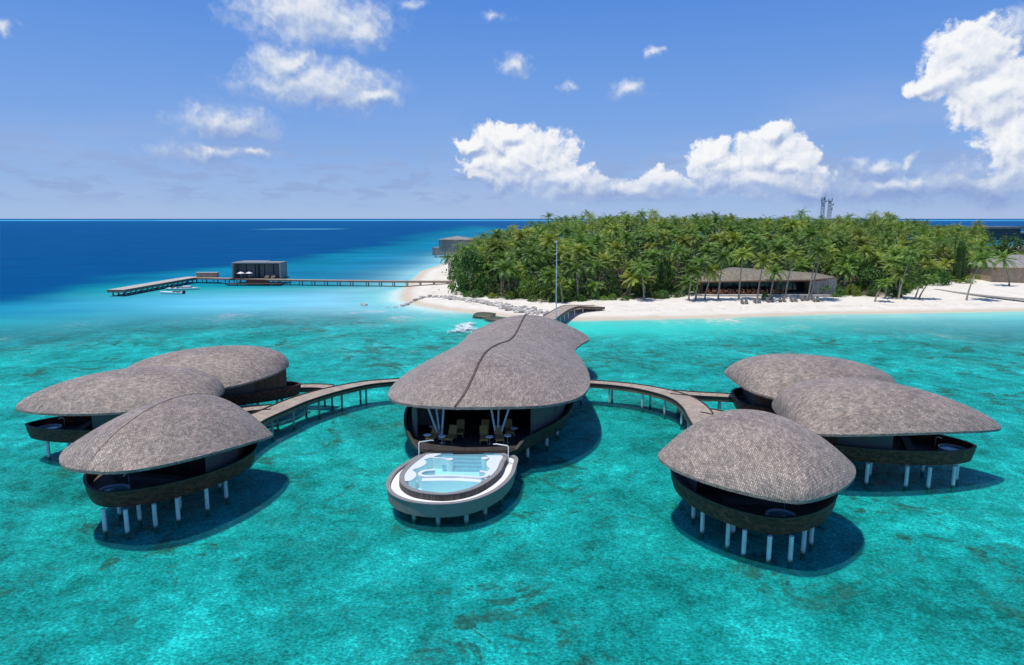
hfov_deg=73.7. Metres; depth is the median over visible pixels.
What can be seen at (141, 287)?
pier
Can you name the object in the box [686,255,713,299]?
palm tree
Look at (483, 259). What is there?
palm tree
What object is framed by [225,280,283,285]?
landing stage
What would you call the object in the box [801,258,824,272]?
palm tree
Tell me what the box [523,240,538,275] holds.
palm tree
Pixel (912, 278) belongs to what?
shrub
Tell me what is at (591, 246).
palm tree
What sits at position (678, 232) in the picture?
palm tree
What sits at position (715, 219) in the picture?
palm tree
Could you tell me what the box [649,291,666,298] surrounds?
shrub
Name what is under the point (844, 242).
palm tree
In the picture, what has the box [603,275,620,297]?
shrub
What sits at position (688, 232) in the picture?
palm tree
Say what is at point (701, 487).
window
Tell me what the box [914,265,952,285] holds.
shrub
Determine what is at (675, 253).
palm tree
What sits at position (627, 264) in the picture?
palm tree
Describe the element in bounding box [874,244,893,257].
palm tree
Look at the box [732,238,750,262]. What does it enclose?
palm tree
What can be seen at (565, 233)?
palm tree
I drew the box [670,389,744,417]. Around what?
walkway
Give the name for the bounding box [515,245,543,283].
palm tree
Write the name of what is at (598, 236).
palm tree
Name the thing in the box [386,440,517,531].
hydro pool
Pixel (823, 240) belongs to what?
palm tree
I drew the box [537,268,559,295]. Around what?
palm tree
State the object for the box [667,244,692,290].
palm tree
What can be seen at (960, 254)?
broadleaf tree
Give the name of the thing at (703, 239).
palm tree
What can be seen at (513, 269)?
palm tree
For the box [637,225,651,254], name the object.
palm tree
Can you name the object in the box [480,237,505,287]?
palm tree
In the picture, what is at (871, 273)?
shrub
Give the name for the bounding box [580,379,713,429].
walkway
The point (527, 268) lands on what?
palm tree
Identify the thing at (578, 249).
palm tree
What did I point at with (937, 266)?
palm tree
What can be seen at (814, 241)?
palm tree
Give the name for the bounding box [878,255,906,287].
palm tree
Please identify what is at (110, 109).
sky
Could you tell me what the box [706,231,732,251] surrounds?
palm tree
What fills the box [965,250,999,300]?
palm tree
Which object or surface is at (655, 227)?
palm tree
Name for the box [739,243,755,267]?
palm tree
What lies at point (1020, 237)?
villa
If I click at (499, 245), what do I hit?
palm tree
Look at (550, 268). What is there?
palm tree
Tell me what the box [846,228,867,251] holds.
palm tree
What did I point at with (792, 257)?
palm tree
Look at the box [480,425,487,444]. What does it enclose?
sun lounger
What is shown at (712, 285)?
window
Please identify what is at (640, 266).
palm tree
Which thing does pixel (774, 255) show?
palm tree
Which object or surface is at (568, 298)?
shrub
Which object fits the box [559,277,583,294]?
palm tree
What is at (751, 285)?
window
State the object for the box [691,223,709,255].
palm tree
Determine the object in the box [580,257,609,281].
palm tree
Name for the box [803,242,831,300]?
palm tree
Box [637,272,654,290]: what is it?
palm tree
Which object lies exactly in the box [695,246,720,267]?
palm tree
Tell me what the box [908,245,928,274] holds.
palm tree
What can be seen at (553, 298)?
shrub
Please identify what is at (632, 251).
palm tree
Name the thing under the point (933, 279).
palm tree
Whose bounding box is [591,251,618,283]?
palm tree
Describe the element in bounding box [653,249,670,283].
palm tree
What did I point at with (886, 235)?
palm tree
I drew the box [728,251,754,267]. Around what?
palm tree
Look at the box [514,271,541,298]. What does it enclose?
shrub
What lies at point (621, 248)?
palm tree
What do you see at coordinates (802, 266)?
palm tree
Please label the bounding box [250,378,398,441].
walkway
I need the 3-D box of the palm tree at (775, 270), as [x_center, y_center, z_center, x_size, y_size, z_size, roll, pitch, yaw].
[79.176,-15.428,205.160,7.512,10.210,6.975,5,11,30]
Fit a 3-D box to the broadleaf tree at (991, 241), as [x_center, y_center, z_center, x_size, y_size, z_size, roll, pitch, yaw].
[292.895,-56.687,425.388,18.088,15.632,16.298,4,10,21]
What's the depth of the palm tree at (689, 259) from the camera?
237.43 m
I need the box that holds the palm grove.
[450,208,1021,273]
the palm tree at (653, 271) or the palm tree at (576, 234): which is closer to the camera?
the palm tree at (653, 271)
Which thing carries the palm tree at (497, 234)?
on the ground
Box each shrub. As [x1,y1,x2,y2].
[463,291,474,296]
[467,289,484,297]
[476,275,502,296]
[504,291,515,298]
[508,287,519,297]
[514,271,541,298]
[527,295,540,301]
[549,294,569,302]
[561,294,573,301]
[562,288,571,299]
[574,294,586,301]
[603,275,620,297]
[608,293,616,299]
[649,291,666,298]
[657,290,670,297]
[675,290,685,296]
[761,292,769,299]
[817,284,846,296]
[844,284,862,295]
[849,265,893,291]
[866,289,878,296]
[876,259,922,288]
[883,288,901,297]
[897,283,912,291]
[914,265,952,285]
[950,275,975,283]
[966,275,979,279]
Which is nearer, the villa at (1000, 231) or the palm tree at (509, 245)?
the palm tree at (509, 245)
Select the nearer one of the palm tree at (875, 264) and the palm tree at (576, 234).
the palm tree at (875, 264)
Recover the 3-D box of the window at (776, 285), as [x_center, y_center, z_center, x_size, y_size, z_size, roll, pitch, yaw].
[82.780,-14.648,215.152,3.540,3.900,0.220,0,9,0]
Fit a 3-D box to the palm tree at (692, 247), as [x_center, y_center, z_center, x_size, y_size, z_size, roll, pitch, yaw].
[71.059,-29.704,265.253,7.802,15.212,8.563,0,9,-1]
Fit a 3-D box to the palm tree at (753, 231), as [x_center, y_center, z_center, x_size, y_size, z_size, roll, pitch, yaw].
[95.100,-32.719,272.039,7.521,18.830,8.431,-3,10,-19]
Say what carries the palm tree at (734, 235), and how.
on the ground
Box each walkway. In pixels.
[241,404,270,412]
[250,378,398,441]
[281,383,333,406]
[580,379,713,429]
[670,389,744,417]
[700,408,722,414]
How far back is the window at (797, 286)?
215.25 m
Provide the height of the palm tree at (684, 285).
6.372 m
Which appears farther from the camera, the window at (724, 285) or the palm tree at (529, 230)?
the palm tree at (529, 230)
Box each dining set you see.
[726,288,736,293]
[772,289,783,293]
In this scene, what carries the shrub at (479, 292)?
on the ground
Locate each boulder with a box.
[473,312,495,318]
[484,316,506,320]
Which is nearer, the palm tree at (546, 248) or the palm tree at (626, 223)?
the palm tree at (546, 248)
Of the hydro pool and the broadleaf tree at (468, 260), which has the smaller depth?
the hydro pool
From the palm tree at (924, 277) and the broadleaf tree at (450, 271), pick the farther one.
the broadleaf tree at (450, 271)
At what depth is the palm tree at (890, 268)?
221.66 m
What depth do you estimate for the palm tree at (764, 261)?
197.39 m
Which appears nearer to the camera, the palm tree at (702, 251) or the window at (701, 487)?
the window at (701, 487)
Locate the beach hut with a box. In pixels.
[970,255,1023,281]
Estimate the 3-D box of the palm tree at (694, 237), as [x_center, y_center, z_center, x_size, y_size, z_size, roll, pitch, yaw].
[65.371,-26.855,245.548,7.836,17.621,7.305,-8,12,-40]
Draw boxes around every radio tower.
[818,194,826,236]
[825,198,833,234]
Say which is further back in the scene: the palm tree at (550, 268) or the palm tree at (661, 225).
the palm tree at (661, 225)
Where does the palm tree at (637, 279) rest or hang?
on the ground
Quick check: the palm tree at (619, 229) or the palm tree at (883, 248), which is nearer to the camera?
the palm tree at (883, 248)
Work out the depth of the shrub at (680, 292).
205.85 m
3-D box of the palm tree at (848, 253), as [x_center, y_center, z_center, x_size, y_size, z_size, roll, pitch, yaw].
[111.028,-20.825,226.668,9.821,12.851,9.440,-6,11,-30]
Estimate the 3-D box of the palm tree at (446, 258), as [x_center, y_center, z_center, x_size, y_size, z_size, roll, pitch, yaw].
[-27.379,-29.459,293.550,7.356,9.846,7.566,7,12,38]
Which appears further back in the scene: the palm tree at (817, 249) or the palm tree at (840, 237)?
the palm tree at (840, 237)
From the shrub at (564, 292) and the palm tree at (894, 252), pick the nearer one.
the shrub at (564, 292)
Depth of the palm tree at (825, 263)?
241.24 m
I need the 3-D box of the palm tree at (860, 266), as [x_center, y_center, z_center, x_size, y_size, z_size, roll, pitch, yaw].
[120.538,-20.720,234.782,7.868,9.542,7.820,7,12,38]
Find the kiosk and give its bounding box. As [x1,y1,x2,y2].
[196,272,218,276]
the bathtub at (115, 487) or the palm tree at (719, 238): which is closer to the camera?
the bathtub at (115, 487)
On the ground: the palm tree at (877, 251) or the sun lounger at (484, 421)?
the palm tree at (877, 251)
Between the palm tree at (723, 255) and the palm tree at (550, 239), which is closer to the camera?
the palm tree at (723, 255)
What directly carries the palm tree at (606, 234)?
on the ground
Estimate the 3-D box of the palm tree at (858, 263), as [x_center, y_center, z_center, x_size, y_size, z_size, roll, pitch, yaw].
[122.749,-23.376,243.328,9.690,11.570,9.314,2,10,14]
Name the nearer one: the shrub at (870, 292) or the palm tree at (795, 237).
the shrub at (870, 292)
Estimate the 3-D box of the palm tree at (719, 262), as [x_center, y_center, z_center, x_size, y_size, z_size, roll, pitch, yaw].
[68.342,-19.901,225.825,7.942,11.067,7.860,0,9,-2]
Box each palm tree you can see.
[439,253,453,274]
[453,247,477,258]
[458,245,480,258]
[465,273,480,290]
[476,253,492,263]
[478,251,498,263]
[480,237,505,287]
[483,263,492,275]
[483,263,496,277]
[486,228,508,273]
[487,234,509,275]
[489,241,510,288]
[489,251,516,292]
[489,256,519,290]
[499,263,524,289]
[502,251,518,290]
[504,240,514,250]
[508,240,531,283]
[509,247,524,280]
[510,261,526,286]
[511,230,529,241]
[514,234,531,245]
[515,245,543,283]
[516,258,541,276]
[517,245,543,288]
[519,226,535,240]
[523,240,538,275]
[525,235,545,248]
[529,227,551,277]
[534,249,555,268]
[534,268,562,299]
[535,278,561,299]
[536,242,555,281]
[537,231,562,267]
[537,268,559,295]
[539,280,572,302]
[540,264,566,285]
[553,244,573,277]
[553,278,564,302]
[557,225,574,239]
[557,242,573,269]
[557,256,583,275]
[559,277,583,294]
[561,261,590,299]
[565,243,593,289]
[566,247,583,286]
[568,231,585,237]
[569,232,588,266]
[573,234,591,278]
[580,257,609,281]
[580,279,607,299]
[581,242,598,281]
[585,238,609,255]
[590,233,610,259]
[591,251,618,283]
[593,258,610,280]
[596,229,615,267]
[598,245,613,281]
[600,237,617,276]
[602,240,631,276]
[603,223,624,240]
[604,249,628,289]
[608,228,624,270]
[609,256,627,288]
[615,230,636,283]
[615,234,635,277]
[617,259,640,287]
[619,235,643,252]
[619,268,649,296]
[620,220,632,269]
[623,246,641,261]
[625,275,656,295]
[626,262,656,300]
[628,256,653,297]
[633,233,649,252]
[635,249,655,273]
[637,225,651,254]
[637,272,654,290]
[639,228,657,269]
[640,232,662,275]
[640,241,660,280]
[640,248,663,282]
[641,225,659,267]
[644,230,658,247]
[650,261,677,280]
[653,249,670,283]
[654,254,682,273]
[655,221,669,249]
[655,229,673,250]
[658,229,672,240]
[659,224,680,249]
[665,244,690,284]
[666,229,684,266]
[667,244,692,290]
[673,234,696,278]
[673,248,696,282]
[674,275,699,294]
[678,263,704,300]
[679,227,701,275]
[682,223,697,229]
[686,233,704,264]
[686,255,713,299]
[687,240,700,258]
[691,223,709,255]
[691,233,709,263]
[695,221,719,265]
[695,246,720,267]
[696,239,713,271]
[701,241,722,268]
[701,264,725,299]
[705,236,722,248]
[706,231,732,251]
[708,215,723,236]
[710,255,731,268]
[712,247,734,299]
[719,238,736,267]
[721,225,740,251]
[721,255,741,267]
[722,231,743,250]
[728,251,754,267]
[729,247,755,298]
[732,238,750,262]
[736,228,755,240]
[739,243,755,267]
[740,233,769,268]
[742,227,763,245]
[750,252,778,300]
[752,237,773,252]
[754,240,774,264]
[756,229,772,267]
[761,232,782,250]
[762,264,788,296]
[764,240,792,261]
[766,253,785,269]
[771,237,795,270]
[772,227,798,263]
[775,235,794,270]
[780,218,805,270]
[783,249,805,298]
[784,245,806,270]
[785,232,801,246]
[787,231,805,265]
[790,261,811,271]
[796,226,821,271]
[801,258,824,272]
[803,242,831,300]
[804,238,829,270]
[805,238,819,254]
[810,240,836,299]
[814,245,840,265]
[818,264,840,275]
[823,253,835,270]
[825,237,843,265]
[829,233,851,246]
[829,250,844,283]
[830,263,857,288]
[831,251,865,287]
[833,246,851,277]
[834,235,852,271]
[835,253,864,289]
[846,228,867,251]
[846,251,867,280]
[848,235,877,280]
[852,259,873,285]
[855,245,877,281]
[861,248,884,280]
[863,252,892,272]
[865,256,887,269]
[868,242,880,250]
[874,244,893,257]
[874,278,892,301]
[875,231,897,279]
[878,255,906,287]
[879,262,903,280]
[879,278,895,298]
[881,246,906,282]
[887,266,917,296]
[888,244,905,255]
[897,248,925,298]
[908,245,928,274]
[912,244,932,270]
[914,258,942,272]
[914,274,934,298]
[916,249,935,268]
[918,274,941,298]
[927,264,948,270]
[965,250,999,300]
[986,250,1017,285]
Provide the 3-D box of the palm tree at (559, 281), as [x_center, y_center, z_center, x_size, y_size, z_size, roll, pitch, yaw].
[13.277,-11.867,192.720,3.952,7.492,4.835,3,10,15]
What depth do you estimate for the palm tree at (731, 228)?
271.66 m
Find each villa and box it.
[16,366,224,462]
[59,393,272,540]
[127,345,300,406]
[432,236,472,256]
[658,409,855,569]
[724,354,896,413]
[772,378,1000,493]
[962,226,1023,242]
[991,232,1023,240]
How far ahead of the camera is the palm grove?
325.39 m
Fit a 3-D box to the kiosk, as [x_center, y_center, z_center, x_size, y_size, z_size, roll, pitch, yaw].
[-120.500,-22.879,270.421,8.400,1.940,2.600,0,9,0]
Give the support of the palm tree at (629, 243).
on the ground
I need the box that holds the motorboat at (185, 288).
[165,286,199,289]
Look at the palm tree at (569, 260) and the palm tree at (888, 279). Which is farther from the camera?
the palm tree at (569, 260)
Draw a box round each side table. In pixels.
[486,435,492,444]
[504,434,510,442]
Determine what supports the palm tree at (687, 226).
on the ground
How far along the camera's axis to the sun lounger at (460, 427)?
71.94 m
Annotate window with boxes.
[141,457,205,476]
[696,481,741,494]
[703,283,709,291]
[710,283,721,291]
[722,283,732,291]
[734,283,744,291]
[745,282,756,291]
[757,282,768,291]
[769,282,779,291]
[780,282,791,291]
[792,282,803,291]
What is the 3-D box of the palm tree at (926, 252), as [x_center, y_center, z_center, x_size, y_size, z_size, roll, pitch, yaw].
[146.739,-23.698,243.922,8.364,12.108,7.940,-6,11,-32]
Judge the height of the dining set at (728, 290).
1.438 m
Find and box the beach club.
[683,267,836,296]
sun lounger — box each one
[426,424,440,442]
[444,425,457,443]
[455,419,464,437]
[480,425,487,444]
[481,419,488,434]
[494,425,503,443]
[504,419,513,436]
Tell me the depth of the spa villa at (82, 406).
71.55 m
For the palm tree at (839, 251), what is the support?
on the ground
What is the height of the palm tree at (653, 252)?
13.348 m
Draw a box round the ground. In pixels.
[0,245,1023,664]
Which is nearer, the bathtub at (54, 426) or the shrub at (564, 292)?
the bathtub at (54, 426)
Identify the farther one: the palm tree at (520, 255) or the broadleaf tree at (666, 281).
the palm tree at (520, 255)
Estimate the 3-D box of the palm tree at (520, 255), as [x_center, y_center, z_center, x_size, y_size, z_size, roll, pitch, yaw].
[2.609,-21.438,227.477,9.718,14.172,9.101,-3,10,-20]
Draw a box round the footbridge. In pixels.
[543,305,604,322]
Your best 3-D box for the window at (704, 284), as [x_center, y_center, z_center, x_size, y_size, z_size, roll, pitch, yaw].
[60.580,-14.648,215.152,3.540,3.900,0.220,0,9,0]
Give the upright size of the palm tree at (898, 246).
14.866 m
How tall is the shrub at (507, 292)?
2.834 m
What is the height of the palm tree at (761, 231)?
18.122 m
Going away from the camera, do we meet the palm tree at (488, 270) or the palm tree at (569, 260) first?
the palm tree at (569, 260)
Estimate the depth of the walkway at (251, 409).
81.83 m
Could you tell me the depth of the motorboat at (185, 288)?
242.48 m
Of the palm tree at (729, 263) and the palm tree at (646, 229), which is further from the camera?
the palm tree at (646, 229)
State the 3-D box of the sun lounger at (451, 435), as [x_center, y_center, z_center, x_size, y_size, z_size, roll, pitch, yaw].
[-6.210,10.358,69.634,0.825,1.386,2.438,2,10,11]
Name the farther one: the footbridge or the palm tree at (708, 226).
the palm tree at (708, 226)
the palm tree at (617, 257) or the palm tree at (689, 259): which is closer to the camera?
the palm tree at (617, 257)
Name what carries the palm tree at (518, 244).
on the ground
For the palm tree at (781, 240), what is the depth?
244.34 m
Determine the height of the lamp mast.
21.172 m
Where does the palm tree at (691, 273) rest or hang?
on the ground
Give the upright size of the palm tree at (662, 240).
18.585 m
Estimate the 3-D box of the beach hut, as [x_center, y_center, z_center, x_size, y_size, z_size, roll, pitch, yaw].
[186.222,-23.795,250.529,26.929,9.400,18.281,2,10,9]
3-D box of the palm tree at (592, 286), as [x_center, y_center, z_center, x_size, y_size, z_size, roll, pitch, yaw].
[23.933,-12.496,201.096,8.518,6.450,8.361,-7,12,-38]
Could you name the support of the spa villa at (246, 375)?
on the ground
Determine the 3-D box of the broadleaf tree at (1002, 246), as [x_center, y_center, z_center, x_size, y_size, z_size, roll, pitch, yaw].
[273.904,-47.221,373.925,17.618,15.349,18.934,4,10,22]
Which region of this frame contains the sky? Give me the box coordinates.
[0,0,1023,218]
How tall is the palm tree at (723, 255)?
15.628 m
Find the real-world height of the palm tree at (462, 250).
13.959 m
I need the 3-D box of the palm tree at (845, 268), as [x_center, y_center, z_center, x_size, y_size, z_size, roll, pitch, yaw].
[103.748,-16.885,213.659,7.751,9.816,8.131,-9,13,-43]
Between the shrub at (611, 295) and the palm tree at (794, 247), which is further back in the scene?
the palm tree at (794, 247)
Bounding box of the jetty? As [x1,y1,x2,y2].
[195,277,452,286]
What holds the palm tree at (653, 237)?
on the ground
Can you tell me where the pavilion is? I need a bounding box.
[229,261,288,282]
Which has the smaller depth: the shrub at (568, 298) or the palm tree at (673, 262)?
the shrub at (568, 298)
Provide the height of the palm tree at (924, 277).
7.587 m
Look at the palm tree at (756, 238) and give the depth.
231.31 m
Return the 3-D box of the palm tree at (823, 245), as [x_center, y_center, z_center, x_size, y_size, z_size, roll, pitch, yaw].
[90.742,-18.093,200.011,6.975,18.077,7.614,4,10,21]
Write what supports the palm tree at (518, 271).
on the ground
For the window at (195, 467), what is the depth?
60.30 m
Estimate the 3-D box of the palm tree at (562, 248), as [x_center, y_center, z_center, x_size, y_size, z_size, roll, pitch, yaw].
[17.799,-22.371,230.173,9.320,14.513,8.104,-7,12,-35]
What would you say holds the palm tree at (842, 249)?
on the ground
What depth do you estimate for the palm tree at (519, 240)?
268.11 m
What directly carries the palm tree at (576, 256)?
on the ground
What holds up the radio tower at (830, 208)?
on the ground
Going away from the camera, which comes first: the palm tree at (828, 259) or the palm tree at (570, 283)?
the palm tree at (570, 283)
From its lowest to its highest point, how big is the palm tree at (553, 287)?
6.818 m
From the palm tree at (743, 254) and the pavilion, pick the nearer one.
the palm tree at (743, 254)
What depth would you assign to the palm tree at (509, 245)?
272.76 m
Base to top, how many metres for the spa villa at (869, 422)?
10.920 m
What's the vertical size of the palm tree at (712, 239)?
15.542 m
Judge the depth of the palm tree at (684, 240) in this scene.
250.77 m
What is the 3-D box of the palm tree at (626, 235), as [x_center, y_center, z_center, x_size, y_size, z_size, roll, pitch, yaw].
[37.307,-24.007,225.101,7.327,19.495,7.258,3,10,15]
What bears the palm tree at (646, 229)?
on the ground
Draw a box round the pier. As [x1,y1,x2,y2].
[107,277,197,295]
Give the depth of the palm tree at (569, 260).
215.69 m
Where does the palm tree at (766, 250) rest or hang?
on the ground
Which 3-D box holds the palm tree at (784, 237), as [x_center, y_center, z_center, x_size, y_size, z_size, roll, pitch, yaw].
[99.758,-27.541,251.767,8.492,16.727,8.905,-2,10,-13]
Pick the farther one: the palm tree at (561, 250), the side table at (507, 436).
the palm tree at (561, 250)
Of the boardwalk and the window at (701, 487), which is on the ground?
the boardwalk
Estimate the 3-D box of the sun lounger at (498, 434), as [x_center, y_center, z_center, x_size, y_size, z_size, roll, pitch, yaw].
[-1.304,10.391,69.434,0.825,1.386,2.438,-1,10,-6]
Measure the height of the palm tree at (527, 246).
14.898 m
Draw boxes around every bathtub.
[39,417,65,428]
[99,474,130,490]
[765,503,796,516]
[934,437,965,450]
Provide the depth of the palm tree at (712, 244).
234.67 m
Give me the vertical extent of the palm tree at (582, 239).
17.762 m
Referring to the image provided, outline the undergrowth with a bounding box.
[439,228,996,303]
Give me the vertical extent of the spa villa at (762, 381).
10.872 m
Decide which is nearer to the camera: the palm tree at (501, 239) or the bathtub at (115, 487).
the bathtub at (115, 487)
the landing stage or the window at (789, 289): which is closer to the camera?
the window at (789, 289)
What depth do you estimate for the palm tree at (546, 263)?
213.19 m
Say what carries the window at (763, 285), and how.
in the beach club
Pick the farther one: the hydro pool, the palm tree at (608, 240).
the palm tree at (608, 240)
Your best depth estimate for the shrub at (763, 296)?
201.61 m
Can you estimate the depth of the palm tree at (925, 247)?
257.87 m
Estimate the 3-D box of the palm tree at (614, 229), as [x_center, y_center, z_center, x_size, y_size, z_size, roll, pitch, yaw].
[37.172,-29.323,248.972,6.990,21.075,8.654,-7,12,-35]
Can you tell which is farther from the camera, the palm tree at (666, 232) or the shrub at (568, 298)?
the palm tree at (666, 232)
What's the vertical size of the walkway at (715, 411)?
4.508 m
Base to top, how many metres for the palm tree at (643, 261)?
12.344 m
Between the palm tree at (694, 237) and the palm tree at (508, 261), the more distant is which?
the palm tree at (694, 237)
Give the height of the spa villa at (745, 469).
10.996 m
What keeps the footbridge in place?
on the ground
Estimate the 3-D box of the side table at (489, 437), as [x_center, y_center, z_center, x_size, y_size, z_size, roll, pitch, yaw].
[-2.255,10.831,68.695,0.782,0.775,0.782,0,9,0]
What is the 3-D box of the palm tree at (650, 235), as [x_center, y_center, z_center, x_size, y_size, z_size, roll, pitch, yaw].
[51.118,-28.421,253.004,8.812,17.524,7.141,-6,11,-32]
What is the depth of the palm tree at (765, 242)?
247.57 m
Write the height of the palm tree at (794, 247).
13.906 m
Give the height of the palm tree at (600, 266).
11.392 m
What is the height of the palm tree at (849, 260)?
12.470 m
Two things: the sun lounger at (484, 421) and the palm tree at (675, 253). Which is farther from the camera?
the palm tree at (675, 253)
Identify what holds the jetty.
on the ground
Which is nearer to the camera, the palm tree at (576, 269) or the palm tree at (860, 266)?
the palm tree at (576, 269)
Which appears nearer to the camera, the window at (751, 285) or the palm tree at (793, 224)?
the window at (751, 285)
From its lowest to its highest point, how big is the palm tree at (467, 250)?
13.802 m
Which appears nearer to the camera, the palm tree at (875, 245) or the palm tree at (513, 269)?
the palm tree at (513, 269)
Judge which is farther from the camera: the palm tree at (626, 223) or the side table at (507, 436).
the palm tree at (626, 223)
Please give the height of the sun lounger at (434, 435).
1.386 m
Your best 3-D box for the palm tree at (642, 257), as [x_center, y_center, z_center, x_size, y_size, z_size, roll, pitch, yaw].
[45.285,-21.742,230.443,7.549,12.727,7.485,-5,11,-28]
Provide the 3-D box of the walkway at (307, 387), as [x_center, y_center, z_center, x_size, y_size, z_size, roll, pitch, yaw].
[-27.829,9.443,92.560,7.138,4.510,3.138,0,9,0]
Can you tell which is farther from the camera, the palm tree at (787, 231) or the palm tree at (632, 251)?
the palm tree at (787, 231)
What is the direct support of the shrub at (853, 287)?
on the ground
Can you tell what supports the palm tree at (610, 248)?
on the ground
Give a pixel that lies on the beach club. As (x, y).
(798, 284)
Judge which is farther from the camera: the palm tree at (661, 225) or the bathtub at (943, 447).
the palm tree at (661, 225)
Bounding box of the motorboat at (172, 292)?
[160,290,185,293]
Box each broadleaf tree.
[447,250,463,281]
[448,245,492,294]
[652,248,675,293]
[903,237,936,268]
[950,237,966,281]
[975,231,997,252]
[993,233,1023,255]
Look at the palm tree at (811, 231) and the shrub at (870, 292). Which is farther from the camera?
the palm tree at (811, 231)
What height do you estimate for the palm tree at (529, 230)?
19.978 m
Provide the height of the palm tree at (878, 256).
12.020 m
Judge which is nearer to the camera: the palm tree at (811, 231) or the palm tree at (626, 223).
the palm tree at (811, 231)
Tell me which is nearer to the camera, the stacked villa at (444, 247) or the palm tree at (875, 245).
the palm tree at (875, 245)
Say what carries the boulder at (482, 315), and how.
on the ground
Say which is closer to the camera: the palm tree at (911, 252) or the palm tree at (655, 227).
the palm tree at (911, 252)
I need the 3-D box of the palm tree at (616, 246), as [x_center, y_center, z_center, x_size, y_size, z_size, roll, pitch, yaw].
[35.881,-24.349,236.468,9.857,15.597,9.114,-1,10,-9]
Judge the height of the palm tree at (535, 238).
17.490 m
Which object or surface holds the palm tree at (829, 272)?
on the ground
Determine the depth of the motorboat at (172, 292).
229.09 m
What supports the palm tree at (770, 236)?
on the ground
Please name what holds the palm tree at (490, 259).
on the ground
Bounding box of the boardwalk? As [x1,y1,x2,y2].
[935,289,1023,300]
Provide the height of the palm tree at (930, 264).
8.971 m
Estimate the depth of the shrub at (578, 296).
196.14 m
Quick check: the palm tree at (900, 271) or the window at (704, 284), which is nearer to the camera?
the palm tree at (900, 271)
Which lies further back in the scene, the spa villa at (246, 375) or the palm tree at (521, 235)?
the palm tree at (521, 235)
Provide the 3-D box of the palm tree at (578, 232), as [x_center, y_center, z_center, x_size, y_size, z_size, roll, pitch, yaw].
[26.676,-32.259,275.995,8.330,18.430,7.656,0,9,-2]
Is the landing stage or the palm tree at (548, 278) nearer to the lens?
the palm tree at (548, 278)
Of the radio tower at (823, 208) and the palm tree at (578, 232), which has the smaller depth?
the palm tree at (578, 232)
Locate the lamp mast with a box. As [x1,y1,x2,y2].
[555,241,557,319]
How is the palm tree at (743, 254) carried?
on the ground
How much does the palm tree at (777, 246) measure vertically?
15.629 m
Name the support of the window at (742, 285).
in the beach club
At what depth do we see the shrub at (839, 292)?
207.95 m
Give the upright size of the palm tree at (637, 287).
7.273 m
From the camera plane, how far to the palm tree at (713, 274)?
198.24 m
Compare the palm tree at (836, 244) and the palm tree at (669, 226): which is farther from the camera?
the palm tree at (669, 226)
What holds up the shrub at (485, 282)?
on the ground
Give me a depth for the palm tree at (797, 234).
262.31 m
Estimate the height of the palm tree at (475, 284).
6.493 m
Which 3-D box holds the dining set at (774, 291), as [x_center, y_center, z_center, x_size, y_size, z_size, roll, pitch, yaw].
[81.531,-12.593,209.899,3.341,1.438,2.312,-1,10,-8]
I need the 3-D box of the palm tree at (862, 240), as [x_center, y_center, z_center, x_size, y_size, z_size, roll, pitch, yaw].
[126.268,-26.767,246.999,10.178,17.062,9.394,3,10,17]
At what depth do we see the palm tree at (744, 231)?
265.78 m
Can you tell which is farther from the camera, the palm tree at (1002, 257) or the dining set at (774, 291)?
the palm tree at (1002, 257)
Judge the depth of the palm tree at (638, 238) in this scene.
249.10 m
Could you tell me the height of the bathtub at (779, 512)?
1.534 m
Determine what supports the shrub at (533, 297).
on the ground
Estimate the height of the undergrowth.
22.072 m
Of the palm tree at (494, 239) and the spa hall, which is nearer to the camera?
the spa hall
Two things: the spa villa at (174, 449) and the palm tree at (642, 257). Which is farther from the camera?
the palm tree at (642, 257)
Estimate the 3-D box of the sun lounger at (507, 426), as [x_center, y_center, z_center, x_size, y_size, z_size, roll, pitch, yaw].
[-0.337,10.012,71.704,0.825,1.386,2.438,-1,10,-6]
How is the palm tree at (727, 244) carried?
on the ground
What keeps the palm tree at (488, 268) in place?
on the ground
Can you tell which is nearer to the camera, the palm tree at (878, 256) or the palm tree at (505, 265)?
the palm tree at (505, 265)
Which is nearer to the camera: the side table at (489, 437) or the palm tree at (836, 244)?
the side table at (489, 437)
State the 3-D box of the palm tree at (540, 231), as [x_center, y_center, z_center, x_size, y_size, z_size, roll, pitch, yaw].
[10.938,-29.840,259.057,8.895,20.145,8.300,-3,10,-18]
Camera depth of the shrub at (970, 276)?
256.54 m
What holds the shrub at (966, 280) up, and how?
on the ground
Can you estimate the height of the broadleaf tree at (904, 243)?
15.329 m
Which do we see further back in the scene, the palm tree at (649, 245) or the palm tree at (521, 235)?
the palm tree at (521, 235)
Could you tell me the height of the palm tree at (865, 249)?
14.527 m
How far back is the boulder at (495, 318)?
170.06 m
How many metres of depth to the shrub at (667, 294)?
202.62 m
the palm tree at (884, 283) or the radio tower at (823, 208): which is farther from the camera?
the radio tower at (823, 208)
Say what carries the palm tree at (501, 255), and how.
on the ground
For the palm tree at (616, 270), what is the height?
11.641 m
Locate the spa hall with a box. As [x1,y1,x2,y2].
[388,314,589,462]
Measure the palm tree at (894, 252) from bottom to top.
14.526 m
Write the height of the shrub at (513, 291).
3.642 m
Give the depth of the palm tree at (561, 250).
238.17 m
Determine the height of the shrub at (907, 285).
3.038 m
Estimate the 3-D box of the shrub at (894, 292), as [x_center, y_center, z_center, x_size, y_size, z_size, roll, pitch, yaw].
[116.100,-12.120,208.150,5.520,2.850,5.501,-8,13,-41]
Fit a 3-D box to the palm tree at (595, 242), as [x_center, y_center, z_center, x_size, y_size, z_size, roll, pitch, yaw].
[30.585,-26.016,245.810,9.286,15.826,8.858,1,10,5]

